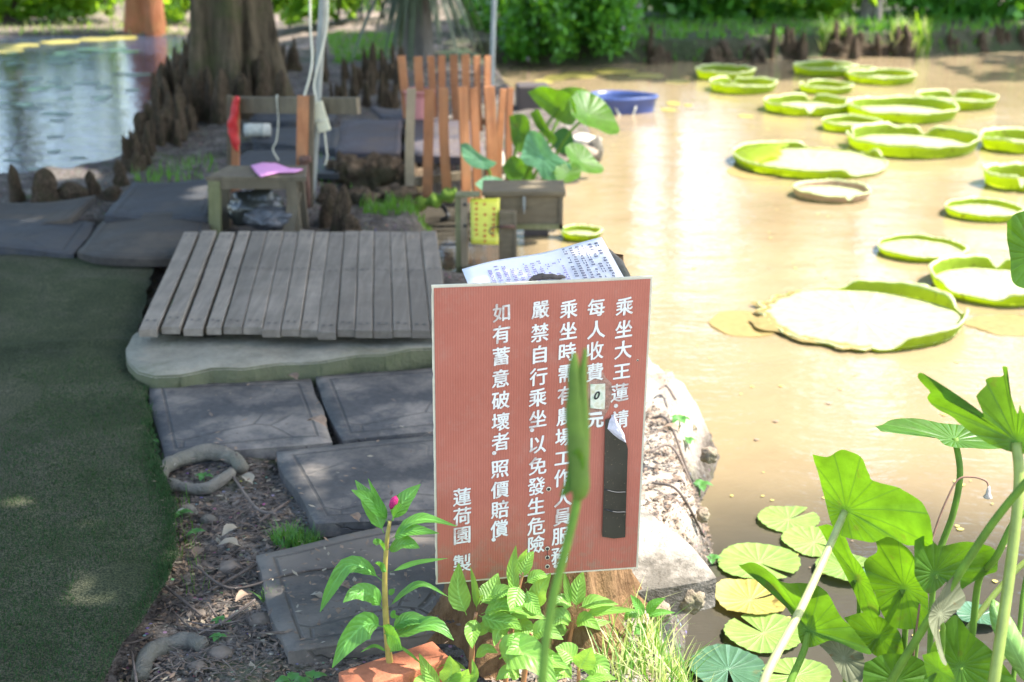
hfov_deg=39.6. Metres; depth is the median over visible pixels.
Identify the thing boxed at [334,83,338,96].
cypress knee
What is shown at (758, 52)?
cypress knee
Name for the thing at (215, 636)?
seedling
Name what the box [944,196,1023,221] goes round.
giant lily pad
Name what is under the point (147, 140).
cypress knee
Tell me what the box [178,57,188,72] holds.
cypress knee
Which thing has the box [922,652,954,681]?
lotus leaf
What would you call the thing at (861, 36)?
cypress knee
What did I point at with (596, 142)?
stone
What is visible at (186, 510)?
seedling
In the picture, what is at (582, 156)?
lotus leaf
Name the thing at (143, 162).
cypress knee
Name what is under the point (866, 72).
giant lily pad
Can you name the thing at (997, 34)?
cypress knee
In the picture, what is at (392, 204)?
grass
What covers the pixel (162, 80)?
cypress knee
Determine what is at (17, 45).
floating leaf
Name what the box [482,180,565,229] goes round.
wooden box
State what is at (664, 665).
grass
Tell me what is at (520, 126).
lotus leaf
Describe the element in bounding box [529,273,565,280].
bark flake
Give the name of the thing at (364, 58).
cypress knee
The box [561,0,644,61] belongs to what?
bush
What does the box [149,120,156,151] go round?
cypress knee
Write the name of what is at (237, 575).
twig
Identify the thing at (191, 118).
cypress knee
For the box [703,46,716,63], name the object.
cypress knee
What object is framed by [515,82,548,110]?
dark crate
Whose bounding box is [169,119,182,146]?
cypress knee
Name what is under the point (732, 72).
giant lily pad
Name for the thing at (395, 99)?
cypress knee
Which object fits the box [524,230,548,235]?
sunken block
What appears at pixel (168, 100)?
cypress knee
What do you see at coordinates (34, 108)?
floating leaf
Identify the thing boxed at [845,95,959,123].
giant lily pad
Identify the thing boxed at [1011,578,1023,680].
stalk
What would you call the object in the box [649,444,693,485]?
twig
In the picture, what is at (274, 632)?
twig
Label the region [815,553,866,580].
water lily leaf
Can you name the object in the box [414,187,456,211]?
plant
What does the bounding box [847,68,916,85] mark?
giant lily pad
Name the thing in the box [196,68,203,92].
cypress knee
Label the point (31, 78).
floating leaf
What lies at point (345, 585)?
dead leaf
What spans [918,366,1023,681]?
lotus leaf
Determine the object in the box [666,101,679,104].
floating leaf
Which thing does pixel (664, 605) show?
rock
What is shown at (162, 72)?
cypress knee
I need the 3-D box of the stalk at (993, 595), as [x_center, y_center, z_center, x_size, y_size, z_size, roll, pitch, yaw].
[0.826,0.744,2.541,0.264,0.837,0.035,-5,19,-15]
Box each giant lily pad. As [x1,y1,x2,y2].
[561,224,602,241]
[695,63,755,80]
[709,75,777,94]
[732,140,887,179]
[749,278,969,351]
[763,92,852,116]
[792,59,857,76]
[792,179,871,202]
[798,79,853,94]
[821,114,882,132]
[833,65,875,76]
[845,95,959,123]
[846,122,980,158]
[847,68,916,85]
[877,233,968,262]
[916,89,998,110]
[928,253,1023,306]
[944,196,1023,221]
[979,127,1023,153]
[981,161,1023,191]
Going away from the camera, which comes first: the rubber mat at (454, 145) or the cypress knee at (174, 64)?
the rubber mat at (454, 145)
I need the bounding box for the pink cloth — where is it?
[251,162,302,176]
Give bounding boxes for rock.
[651,601,671,621]
[679,589,705,614]
[692,422,697,432]
[696,507,709,522]
[700,446,717,463]
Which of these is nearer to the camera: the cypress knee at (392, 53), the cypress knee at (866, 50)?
the cypress knee at (392, 53)
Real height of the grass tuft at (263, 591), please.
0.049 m
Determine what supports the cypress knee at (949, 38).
on the water at (653, 187)
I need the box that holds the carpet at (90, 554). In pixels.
[0,254,180,681]
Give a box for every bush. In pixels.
[460,0,504,33]
[496,0,580,63]
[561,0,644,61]
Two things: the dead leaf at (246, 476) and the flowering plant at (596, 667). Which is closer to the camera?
the flowering plant at (596, 667)
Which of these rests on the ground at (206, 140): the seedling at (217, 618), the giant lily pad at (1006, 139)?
the seedling at (217, 618)
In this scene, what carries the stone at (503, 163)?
on the water at (653, 187)
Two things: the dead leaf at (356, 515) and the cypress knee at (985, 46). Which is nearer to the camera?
the dead leaf at (356, 515)
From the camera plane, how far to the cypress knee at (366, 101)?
9.36 m
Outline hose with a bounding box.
[426,197,449,221]
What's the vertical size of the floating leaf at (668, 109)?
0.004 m
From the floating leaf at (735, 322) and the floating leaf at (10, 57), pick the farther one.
the floating leaf at (10, 57)
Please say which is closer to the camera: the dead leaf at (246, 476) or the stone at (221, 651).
the stone at (221, 651)
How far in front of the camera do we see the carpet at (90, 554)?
3.58 m
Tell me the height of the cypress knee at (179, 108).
0.323 m
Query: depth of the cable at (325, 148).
6.61 m
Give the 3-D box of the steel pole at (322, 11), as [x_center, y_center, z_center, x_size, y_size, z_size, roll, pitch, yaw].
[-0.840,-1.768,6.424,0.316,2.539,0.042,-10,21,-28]
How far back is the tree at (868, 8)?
14.22 m
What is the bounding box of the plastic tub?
[591,90,658,115]
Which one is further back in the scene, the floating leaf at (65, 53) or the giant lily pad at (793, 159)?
the floating leaf at (65, 53)
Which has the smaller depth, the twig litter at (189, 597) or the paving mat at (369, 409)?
the twig litter at (189, 597)
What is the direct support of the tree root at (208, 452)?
on the ground at (206, 140)
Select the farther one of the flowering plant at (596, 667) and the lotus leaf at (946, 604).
the flowering plant at (596, 667)
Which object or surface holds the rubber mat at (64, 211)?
on the ground at (206, 140)
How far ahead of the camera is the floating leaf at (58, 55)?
13.36 m
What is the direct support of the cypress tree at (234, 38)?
on the ground at (206, 140)
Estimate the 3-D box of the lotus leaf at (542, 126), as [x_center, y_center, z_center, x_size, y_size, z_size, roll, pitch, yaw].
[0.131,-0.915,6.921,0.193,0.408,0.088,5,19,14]
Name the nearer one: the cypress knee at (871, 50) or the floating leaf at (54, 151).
the floating leaf at (54, 151)
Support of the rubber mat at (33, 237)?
on the ground at (206, 140)
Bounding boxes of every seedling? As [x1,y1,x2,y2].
[174,508,192,521]
[187,528,204,538]
[195,472,212,480]
[209,632,226,641]
[211,615,230,626]
[275,672,305,681]
[303,670,326,681]
[670,414,691,429]
[685,436,696,443]
[693,479,712,495]
[707,554,721,564]
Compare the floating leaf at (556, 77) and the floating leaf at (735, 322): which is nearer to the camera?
the floating leaf at (735, 322)
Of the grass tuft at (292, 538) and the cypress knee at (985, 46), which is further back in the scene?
the cypress knee at (985, 46)
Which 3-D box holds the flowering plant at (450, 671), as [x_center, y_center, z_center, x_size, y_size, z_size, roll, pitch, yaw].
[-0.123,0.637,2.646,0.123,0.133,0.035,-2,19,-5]
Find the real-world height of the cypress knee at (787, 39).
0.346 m
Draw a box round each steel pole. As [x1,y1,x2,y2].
[314,0,326,200]
[490,0,496,85]
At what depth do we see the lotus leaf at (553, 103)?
6.95 m
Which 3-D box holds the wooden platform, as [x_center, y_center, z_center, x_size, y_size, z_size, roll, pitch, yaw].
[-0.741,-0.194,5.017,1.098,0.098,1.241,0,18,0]
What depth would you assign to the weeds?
13.38 m
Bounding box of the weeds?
[816,10,936,56]
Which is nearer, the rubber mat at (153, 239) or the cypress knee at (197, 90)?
the rubber mat at (153, 239)
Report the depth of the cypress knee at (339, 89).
9.19 m
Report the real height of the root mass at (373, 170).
0.294 m
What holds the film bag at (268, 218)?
on the ground at (206, 140)
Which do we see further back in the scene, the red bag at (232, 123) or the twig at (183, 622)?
the red bag at (232, 123)
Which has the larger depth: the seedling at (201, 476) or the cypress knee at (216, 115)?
the cypress knee at (216, 115)
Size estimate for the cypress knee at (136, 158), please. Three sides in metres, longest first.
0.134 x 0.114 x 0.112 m
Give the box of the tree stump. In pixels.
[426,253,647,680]
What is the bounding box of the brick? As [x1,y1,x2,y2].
[339,642,447,681]
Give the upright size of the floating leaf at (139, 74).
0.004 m
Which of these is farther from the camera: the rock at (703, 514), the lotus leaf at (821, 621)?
the rock at (703, 514)
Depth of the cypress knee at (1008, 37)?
13.71 m
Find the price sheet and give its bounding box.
[462,237,622,282]
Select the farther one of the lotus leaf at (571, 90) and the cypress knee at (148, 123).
the cypress knee at (148, 123)
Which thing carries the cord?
hanging from the trestle
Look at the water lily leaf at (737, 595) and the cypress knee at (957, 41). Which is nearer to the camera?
the water lily leaf at (737, 595)
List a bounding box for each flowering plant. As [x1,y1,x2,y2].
[320,479,455,667]
[414,654,478,681]
[438,563,544,673]
[492,546,550,681]
[496,619,569,681]
[550,642,616,681]
[553,572,636,642]
[624,595,674,642]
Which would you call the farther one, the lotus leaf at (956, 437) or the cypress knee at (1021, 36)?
the cypress knee at (1021, 36)
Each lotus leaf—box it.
[461,143,495,175]
[475,176,502,189]
[503,156,524,179]
[509,114,529,155]
[519,164,532,179]
[520,130,571,179]
[528,86,576,170]
[528,109,556,165]
[532,127,573,179]
[534,87,590,179]
[541,90,619,179]
[543,162,581,182]
[565,143,603,173]
[739,562,871,681]
[759,450,932,681]
[818,524,879,617]
[819,641,864,681]
[844,613,903,655]
[863,653,925,681]
[864,537,927,649]
[875,418,1000,657]
[914,536,997,653]
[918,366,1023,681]
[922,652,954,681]
[924,615,1016,681]
[928,577,965,664]
[989,600,1023,680]
[1007,211,1023,287]
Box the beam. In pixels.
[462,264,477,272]
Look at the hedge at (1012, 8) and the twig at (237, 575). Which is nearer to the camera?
the twig at (237, 575)
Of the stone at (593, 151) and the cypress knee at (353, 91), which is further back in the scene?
the cypress knee at (353, 91)
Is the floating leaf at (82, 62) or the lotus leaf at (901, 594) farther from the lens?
the floating leaf at (82, 62)
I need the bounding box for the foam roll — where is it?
[244,123,270,136]
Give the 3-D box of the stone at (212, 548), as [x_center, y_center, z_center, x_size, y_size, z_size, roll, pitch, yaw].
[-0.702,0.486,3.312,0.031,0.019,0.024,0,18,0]
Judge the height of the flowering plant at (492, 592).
0.283 m
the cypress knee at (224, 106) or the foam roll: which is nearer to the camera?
the foam roll
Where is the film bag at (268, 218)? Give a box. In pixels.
[243,206,292,232]
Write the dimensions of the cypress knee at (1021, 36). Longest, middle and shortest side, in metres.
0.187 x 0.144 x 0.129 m
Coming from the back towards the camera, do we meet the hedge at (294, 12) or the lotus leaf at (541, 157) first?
the hedge at (294, 12)
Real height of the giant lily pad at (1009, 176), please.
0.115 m
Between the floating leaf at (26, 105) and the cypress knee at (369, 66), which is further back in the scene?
the floating leaf at (26, 105)
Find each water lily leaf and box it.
[689,644,764,681]
[715,578,784,613]
[717,542,800,578]
[724,612,800,652]
[757,506,819,531]
[761,657,831,681]
[781,526,832,556]
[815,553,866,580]
[957,601,990,624]
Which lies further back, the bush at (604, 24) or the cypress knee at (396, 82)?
the bush at (604, 24)
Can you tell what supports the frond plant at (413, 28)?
on the ground at (206, 140)
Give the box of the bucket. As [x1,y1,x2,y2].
[403,87,436,119]
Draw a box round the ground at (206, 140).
[0,0,1023,681]
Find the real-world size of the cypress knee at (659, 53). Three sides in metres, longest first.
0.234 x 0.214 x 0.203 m
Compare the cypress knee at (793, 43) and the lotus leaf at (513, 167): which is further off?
the cypress knee at (793, 43)
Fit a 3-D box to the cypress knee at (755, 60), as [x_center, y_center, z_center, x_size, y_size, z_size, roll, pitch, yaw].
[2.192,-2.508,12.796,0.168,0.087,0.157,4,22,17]
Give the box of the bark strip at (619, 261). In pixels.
[609,249,629,276]
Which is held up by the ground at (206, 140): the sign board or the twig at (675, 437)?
the twig at (675, 437)
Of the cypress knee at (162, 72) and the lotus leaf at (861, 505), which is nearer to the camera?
the lotus leaf at (861, 505)
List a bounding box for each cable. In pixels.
[304,0,319,123]
[313,0,328,101]
[324,131,327,165]
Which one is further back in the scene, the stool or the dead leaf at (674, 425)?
the stool
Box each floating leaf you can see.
[0,44,38,47]
[0,49,23,52]
[0,57,20,58]
[0,82,18,84]
[2,159,22,160]
[16,104,35,105]
[21,77,43,79]
[22,107,44,108]
[26,167,41,169]
[38,103,55,104]
[40,40,79,43]
[40,112,66,114]
[45,55,70,56]
[46,80,62,82]
[46,149,60,152]
[54,51,77,54]
[56,86,72,88]
[73,62,94,63]
[74,81,100,83]
[75,55,89,57]
[76,37,115,40]
[76,48,100,49]
[91,95,112,97]
[95,86,110,87]
[107,49,125,50]
[108,36,136,39]
[122,50,139,52]
[124,88,139,90]
[125,73,150,75]
[534,79,553,82]
[544,75,569,79]
[560,72,596,77]
[593,69,636,73]
[628,73,663,77]
[660,108,676,111]
[666,79,690,83]
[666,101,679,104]
[709,310,775,336]
[726,166,781,178]
[738,114,753,117]
[964,315,1023,335]
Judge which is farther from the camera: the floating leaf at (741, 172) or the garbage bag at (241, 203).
the floating leaf at (741, 172)
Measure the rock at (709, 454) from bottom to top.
0.055 m
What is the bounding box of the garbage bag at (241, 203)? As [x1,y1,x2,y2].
[227,189,283,225]
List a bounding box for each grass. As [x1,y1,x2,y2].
[1,9,189,34]
[131,151,437,238]
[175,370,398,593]
[327,27,392,63]
[571,580,723,681]
[631,8,1022,61]
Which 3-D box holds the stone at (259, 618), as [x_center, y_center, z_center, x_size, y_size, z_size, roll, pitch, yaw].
[-0.533,0.588,3.000,0.056,0.033,0.044,0,18,0]
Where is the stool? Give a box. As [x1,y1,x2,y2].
[205,166,308,238]
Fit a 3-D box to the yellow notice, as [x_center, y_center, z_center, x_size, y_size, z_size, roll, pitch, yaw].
[-0.111,-0.495,5.889,0.122,0.185,0.070,0,18,0]
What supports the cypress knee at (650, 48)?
on the ground at (206, 140)
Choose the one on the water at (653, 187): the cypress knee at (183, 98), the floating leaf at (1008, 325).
the floating leaf at (1008, 325)
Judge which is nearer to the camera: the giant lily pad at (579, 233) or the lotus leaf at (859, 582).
the lotus leaf at (859, 582)
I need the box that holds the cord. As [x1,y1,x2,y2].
[272,95,278,160]
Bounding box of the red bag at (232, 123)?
[227,96,239,150]
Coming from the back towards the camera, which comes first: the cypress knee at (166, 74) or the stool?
the cypress knee at (166, 74)
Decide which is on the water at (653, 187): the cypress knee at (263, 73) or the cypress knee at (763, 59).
the cypress knee at (763, 59)
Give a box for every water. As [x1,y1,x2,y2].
[0,35,186,173]
[415,51,1023,681]
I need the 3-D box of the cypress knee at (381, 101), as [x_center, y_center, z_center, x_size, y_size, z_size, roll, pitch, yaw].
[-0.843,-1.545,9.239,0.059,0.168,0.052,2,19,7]
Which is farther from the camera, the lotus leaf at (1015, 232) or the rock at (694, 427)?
the rock at (694, 427)
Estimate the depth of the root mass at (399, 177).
7.16 m
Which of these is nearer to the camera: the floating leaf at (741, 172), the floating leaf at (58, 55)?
the floating leaf at (741, 172)
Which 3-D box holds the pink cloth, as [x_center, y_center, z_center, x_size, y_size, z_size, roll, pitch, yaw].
[-1.057,-0.734,6.086,0.268,0.010,0.228,16,24,40]
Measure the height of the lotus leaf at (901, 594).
0.850 m
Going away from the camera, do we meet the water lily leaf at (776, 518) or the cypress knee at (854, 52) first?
the water lily leaf at (776, 518)
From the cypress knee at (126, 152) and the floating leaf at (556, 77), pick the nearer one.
the cypress knee at (126, 152)
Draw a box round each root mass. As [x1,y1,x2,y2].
[323,150,356,188]
[345,151,402,190]
[348,186,382,205]
[373,183,419,205]
[392,162,422,195]
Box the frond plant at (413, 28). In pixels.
[340,0,499,73]
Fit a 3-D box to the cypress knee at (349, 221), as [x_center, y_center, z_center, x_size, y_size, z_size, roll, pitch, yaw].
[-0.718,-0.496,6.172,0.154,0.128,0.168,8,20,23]
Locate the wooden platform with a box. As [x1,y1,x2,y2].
[139,230,443,339]
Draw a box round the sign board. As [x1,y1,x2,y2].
[431,275,652,583]
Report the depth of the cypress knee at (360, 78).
10.13 m
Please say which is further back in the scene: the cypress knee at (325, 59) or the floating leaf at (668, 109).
the cypress knee at (325, 59)
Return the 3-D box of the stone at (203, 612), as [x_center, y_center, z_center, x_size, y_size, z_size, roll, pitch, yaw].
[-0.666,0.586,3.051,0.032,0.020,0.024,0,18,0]
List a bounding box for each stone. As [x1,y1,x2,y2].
[178,504,196,515]
[189,660,207,671]
[194,610,208,618]
[200,514,217,525]
[204,545,216,552]
[206,645,232,657]
[218,560,239,572]
[227,614,240,620]
[246,611,269,624]
[501,153,504,179]
[561,144,597,156]
[573,133,601,144]
[588,135,603,161]
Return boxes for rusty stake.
[299,155,311,208]
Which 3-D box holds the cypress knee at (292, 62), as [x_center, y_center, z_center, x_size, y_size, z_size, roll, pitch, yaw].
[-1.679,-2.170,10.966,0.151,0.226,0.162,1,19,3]
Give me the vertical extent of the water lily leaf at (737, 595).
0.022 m
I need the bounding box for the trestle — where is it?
[227,95,360,206]
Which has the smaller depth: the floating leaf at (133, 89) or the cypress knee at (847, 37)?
the floating leaf at (133, 89)
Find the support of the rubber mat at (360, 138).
on the ground at (206, 140)
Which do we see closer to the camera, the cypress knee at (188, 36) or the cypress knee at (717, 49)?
the cypress knee at (188, 36)
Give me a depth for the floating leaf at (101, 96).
11.00 m
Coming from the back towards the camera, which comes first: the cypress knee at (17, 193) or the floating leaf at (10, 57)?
the floating leaf at (10, 57)
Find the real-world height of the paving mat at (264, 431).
0.047 m
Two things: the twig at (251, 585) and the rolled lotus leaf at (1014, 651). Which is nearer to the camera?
the rolled lotus leaf at (1014, 651)
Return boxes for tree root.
[131,632,208,681]
[160,444,248,477]
[167,468,235,495]
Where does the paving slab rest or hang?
on the ground at (206, 140)
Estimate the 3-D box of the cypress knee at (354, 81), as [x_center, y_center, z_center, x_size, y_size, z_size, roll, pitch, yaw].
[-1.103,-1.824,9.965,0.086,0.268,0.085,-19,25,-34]
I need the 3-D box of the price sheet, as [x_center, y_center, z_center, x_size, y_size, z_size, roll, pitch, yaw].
[0.051,-0.151,2.730,0.313,0.029,0.220,-4,19,-12]
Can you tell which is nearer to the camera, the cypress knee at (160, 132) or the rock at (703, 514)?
the rock at (703, 514)
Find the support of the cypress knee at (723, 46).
on the water at (653, 187)
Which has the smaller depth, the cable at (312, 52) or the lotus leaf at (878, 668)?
the lotus leaf at (878, 668)
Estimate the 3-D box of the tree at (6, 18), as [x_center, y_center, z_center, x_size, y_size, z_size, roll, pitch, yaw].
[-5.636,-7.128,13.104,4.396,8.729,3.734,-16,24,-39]
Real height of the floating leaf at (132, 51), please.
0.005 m
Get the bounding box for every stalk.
[887,479,1023,681]
[912,476,992,655]
[966,559,1023,629]
[969,510,1023,636]
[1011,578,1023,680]
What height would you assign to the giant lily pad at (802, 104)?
0.083 m
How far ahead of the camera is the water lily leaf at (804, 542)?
3.76 m
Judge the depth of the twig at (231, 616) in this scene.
2.98 m
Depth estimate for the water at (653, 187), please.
6.27 m
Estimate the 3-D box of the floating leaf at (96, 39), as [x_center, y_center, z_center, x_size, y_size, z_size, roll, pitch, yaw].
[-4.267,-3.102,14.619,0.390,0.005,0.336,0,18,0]
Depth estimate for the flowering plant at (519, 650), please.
2.62 m
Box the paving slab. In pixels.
[632,507,715,615]
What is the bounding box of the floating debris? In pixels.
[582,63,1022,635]
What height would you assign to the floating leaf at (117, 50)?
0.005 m
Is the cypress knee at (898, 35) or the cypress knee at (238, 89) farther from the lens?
the cypress knee at (898, 35)
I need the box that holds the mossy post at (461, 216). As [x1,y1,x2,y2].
[455,191,479,272]
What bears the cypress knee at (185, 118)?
on the ground at (206, 140)
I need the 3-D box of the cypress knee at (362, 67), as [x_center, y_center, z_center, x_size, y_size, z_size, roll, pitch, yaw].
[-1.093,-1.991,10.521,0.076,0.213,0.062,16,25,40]
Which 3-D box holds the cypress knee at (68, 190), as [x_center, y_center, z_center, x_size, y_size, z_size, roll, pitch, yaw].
[-2.058,-0.693,6.745,0.228,0.134,0.239,-6,22,-19]
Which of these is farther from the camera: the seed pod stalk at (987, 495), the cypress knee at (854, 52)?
the cypress knee at (854, 52)
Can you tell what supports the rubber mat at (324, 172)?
on the ground at (206, 140)
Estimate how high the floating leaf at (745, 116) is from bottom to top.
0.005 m
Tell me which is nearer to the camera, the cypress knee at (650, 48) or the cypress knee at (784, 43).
the cypress knee at (650, 48)
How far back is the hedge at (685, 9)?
14.36 m
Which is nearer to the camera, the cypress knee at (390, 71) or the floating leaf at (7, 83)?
the cypress knee at (390, 71)
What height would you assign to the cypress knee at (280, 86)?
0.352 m
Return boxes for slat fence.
[397,54,490,130]
[405,86,513,202]
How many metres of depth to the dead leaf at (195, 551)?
3.23 m
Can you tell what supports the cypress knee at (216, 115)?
on the ground at (206, 140)
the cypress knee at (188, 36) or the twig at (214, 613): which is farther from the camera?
the cypress knee at (188, 36)
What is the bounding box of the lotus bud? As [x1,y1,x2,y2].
[537,348,589,681]
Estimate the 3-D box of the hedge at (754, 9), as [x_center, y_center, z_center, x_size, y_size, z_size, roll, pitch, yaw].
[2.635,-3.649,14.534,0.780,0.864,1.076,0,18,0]
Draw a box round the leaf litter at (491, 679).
[117,157,712,681]
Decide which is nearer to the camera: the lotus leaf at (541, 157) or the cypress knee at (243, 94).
the lotus leaf at (541, 157)
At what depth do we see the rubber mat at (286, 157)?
7.43 m
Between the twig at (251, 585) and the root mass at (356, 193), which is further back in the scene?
the root mass at (356, 193)
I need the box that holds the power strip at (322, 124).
[315,100,330,132]
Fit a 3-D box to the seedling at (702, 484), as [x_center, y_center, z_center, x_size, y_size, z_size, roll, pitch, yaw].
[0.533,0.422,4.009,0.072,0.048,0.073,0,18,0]
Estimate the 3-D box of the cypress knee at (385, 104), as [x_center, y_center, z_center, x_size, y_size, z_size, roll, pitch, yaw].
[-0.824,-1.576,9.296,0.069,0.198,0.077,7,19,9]
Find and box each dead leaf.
[191,546,202,557]
[219,537,239,545]
[222,524,240,535]
[235,590,250,601]
[242,472,254,483]
[288,372,298,379]
[307,414,327,427]
[311,591,322,597]
[340,580,349,588]
[351,512,360,521]
[663,423,679,431]
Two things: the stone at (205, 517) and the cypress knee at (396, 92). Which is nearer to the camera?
the stone at (205, 517)
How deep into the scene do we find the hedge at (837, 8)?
14.33 m
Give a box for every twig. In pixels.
[122,633,152,643]
[130,650,137,681]
[164,585,202,616]
[173,611,230,631]
[186,619,243,625]
[191,562,334,588]
[197,599,255,634]
[208,605,222,625]
[211,547,285,590]
[233,476,275,514]
[259,499,290,521]
[259,630,294,634]
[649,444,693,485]
[652,415,690,476]
[652,482,705,537]
[658,384,676,399]
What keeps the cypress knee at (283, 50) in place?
on the ground at (206, 140)
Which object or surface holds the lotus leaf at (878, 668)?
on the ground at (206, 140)
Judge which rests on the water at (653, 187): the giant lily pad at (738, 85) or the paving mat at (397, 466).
the giant lily pad at (738, 85)
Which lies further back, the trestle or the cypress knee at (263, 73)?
the cypress knee at (263, 73)
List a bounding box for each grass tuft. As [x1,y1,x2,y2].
[248,580,288,601]
[258,516,323,548]
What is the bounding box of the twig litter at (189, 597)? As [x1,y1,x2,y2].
[149,463,292,681]
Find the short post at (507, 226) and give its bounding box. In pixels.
[489,210,516,259]
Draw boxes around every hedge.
[0,0,124,21]
[163,0,189,21]
[272,0,385,26]
[642,0,806,21]
[748,0,806,19]
[796,0,876,19]
[882,0,1023,20]
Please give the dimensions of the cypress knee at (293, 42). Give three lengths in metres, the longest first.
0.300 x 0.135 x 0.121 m
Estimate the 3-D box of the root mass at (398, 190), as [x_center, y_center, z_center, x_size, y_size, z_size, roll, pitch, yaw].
[-0.574,-0.695,6.869,0.248,0.126,0.258,16,24,39]
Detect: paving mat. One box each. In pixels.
[149,379,331,467]
[256,523,443,663]
[276,435,433,536]
[316,368,433,443]
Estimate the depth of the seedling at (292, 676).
2.73 m
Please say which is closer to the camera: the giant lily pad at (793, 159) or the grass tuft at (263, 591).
the grass tuft at (263, 591)
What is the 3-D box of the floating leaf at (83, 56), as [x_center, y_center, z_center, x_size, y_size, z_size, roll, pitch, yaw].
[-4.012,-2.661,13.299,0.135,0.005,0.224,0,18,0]
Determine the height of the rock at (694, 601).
0.073 m
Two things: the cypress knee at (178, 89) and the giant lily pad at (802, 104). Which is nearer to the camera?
the cypress knee at (178, 89)
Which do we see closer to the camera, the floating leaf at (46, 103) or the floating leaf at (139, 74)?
the floating leaf at (46, 103)
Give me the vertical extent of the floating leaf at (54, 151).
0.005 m
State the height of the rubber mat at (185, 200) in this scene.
0.047 m
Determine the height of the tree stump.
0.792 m
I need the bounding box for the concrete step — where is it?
[126,331,431,401]
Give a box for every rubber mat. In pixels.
[0,195,96,223]
[0,219,94,257]
[77,212,210,266]
[104,179,208,222]
[240,149,295,165]
[250,113,337,127]
[252,127,339,153]
[317,153,338,179]
[335,119,402,158]
[371,106,438,124]
[404,120,485,164]
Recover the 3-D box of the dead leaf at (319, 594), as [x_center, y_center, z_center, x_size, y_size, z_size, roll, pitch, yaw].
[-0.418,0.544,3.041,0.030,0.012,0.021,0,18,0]
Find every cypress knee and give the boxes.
[7,164,26,202]
[30,168,61,202]
[57,181,88,200]
[84,170,101,196]
[98,185,121,201]
[112,159,129,186]
[121,134,131,163]
[124,158,130,170]
[127,135,132,152]
[127,151,143,172]
[132,131,140,154]
[133,111,144,137]
[138,135,142,148]
[141,144,150,164]
[141,154,147,170]
[143,102,152,121]
[143,120,149,144]
[144,125,154,155]
[145,154,152,163]
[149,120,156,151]
[150,79,155,103]
[151,72,156,84]
[151,85,160,110]
[155,113,165,146]
[156,63,173,97]
[157,76,169,106]
[158,78,173,107]
[159,62,166,81]
[160,107,173,142]
[161,83,167,105]
[163,92,173,117]
[165,55,175,90]
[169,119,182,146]
[171,45,178,75]
[173,93,187,141]
[174,83,182,94]
[174,93,185,112]
[174,94,188,134]
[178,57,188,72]
[180,65,183,82]
[181,79,194,110]
[182,37,186,51]
[186,48,188,59]
[186,104,199,131]
[187,30,189,47]
[192,95,203,122]
[193,75,203,100]
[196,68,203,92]
[203,66,213,96]
[203,70,213,122]
[208,68,225,124]
[222,80,227,122]
[225,76,231,94]
[234,78,236,95]
[236,71,254,115]
[236,76,241,119]
[240,73,249,119]
[245,64,252,96]
[251,59,254,81]
[252,58,257,92]
[253,82,263,96]
[255,53,272,96]
[273,69,286,96]
[281,43,285,67]
[286,45,302,70]
[292,36,299,61]
[315,183,337,203]
[318,194,334,228]
[322,60,328,81]
[324,46,328,76]
[329,81,333,96]
[330,184,351,231]
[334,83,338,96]
[338,85,341,96]
[340,59,350,79]
[341,76,347,96]
[341,213,361,235]
[349,85,360,102]
[350,61,359,93]
[356,66,363,88]
[361,60,363,79]
[361,79,371,107]
[362,47,367,79]
[365,70,369,81]
[366,60,372,72]
[368,71,376,94]
[369,42,379,79]
[377,70,384,104]
[379,48,384,77]
[379,91,383,107]
[381,57,389,87]
[383,85,387,107]
[387,90,394,108]
[388,63,393,79]
[390,42,395,64]
[392,84,399,108]
[393,59,400,89]
[393,86,398,108]
[400,46,407,76]
[647,21,653,57]
[647,56,655,64]
[652,44,667,63]
[666,50,674,62]
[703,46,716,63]
[714,46,723,63]
[717,39,738,60]
[742,43,751,59]
[750,48,764,60]
[751,57,760,64]
[759,54,766,62]
[769,22,775,59]
[782,38,786,53]
[783,24,791,58]
[787,27,796,58]
[794,32,805,60]
[794,40,808,59]
[823,40,847,57]
[832,19,839,39]
[840,26,853,54]
[841,26,851,45]
[846,33,859,59]
[857,31,864,56]
[859,41,872,55]
[866,44,884,54]
[873,33,881,56]
[881,43,890,56]
[889,41,902,56]
[890,25,901,56]
[901,24,909,42]
[901,30,912,57]
[911,42,916,57]
[947,28,952,53]
[950,36,954,51]
[953,37,960,52]
[976,31,985,51]
[977,40,989,50]
[995,24,999,39]
[997,26,1004,44]
[1005,31,1011,42]
[1018,27,1023,47]
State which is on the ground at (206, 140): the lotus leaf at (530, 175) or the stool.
the stool
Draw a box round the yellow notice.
[470,198,499,244]
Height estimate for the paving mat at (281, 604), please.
0.070 m
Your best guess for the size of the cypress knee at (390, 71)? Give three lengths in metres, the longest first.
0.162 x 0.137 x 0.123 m
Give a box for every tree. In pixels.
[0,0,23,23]
[123,0,165,35]
[188,0,295,96]
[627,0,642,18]
[858,0,881,21]
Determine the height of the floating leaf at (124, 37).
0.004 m
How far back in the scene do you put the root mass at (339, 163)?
7.19 m

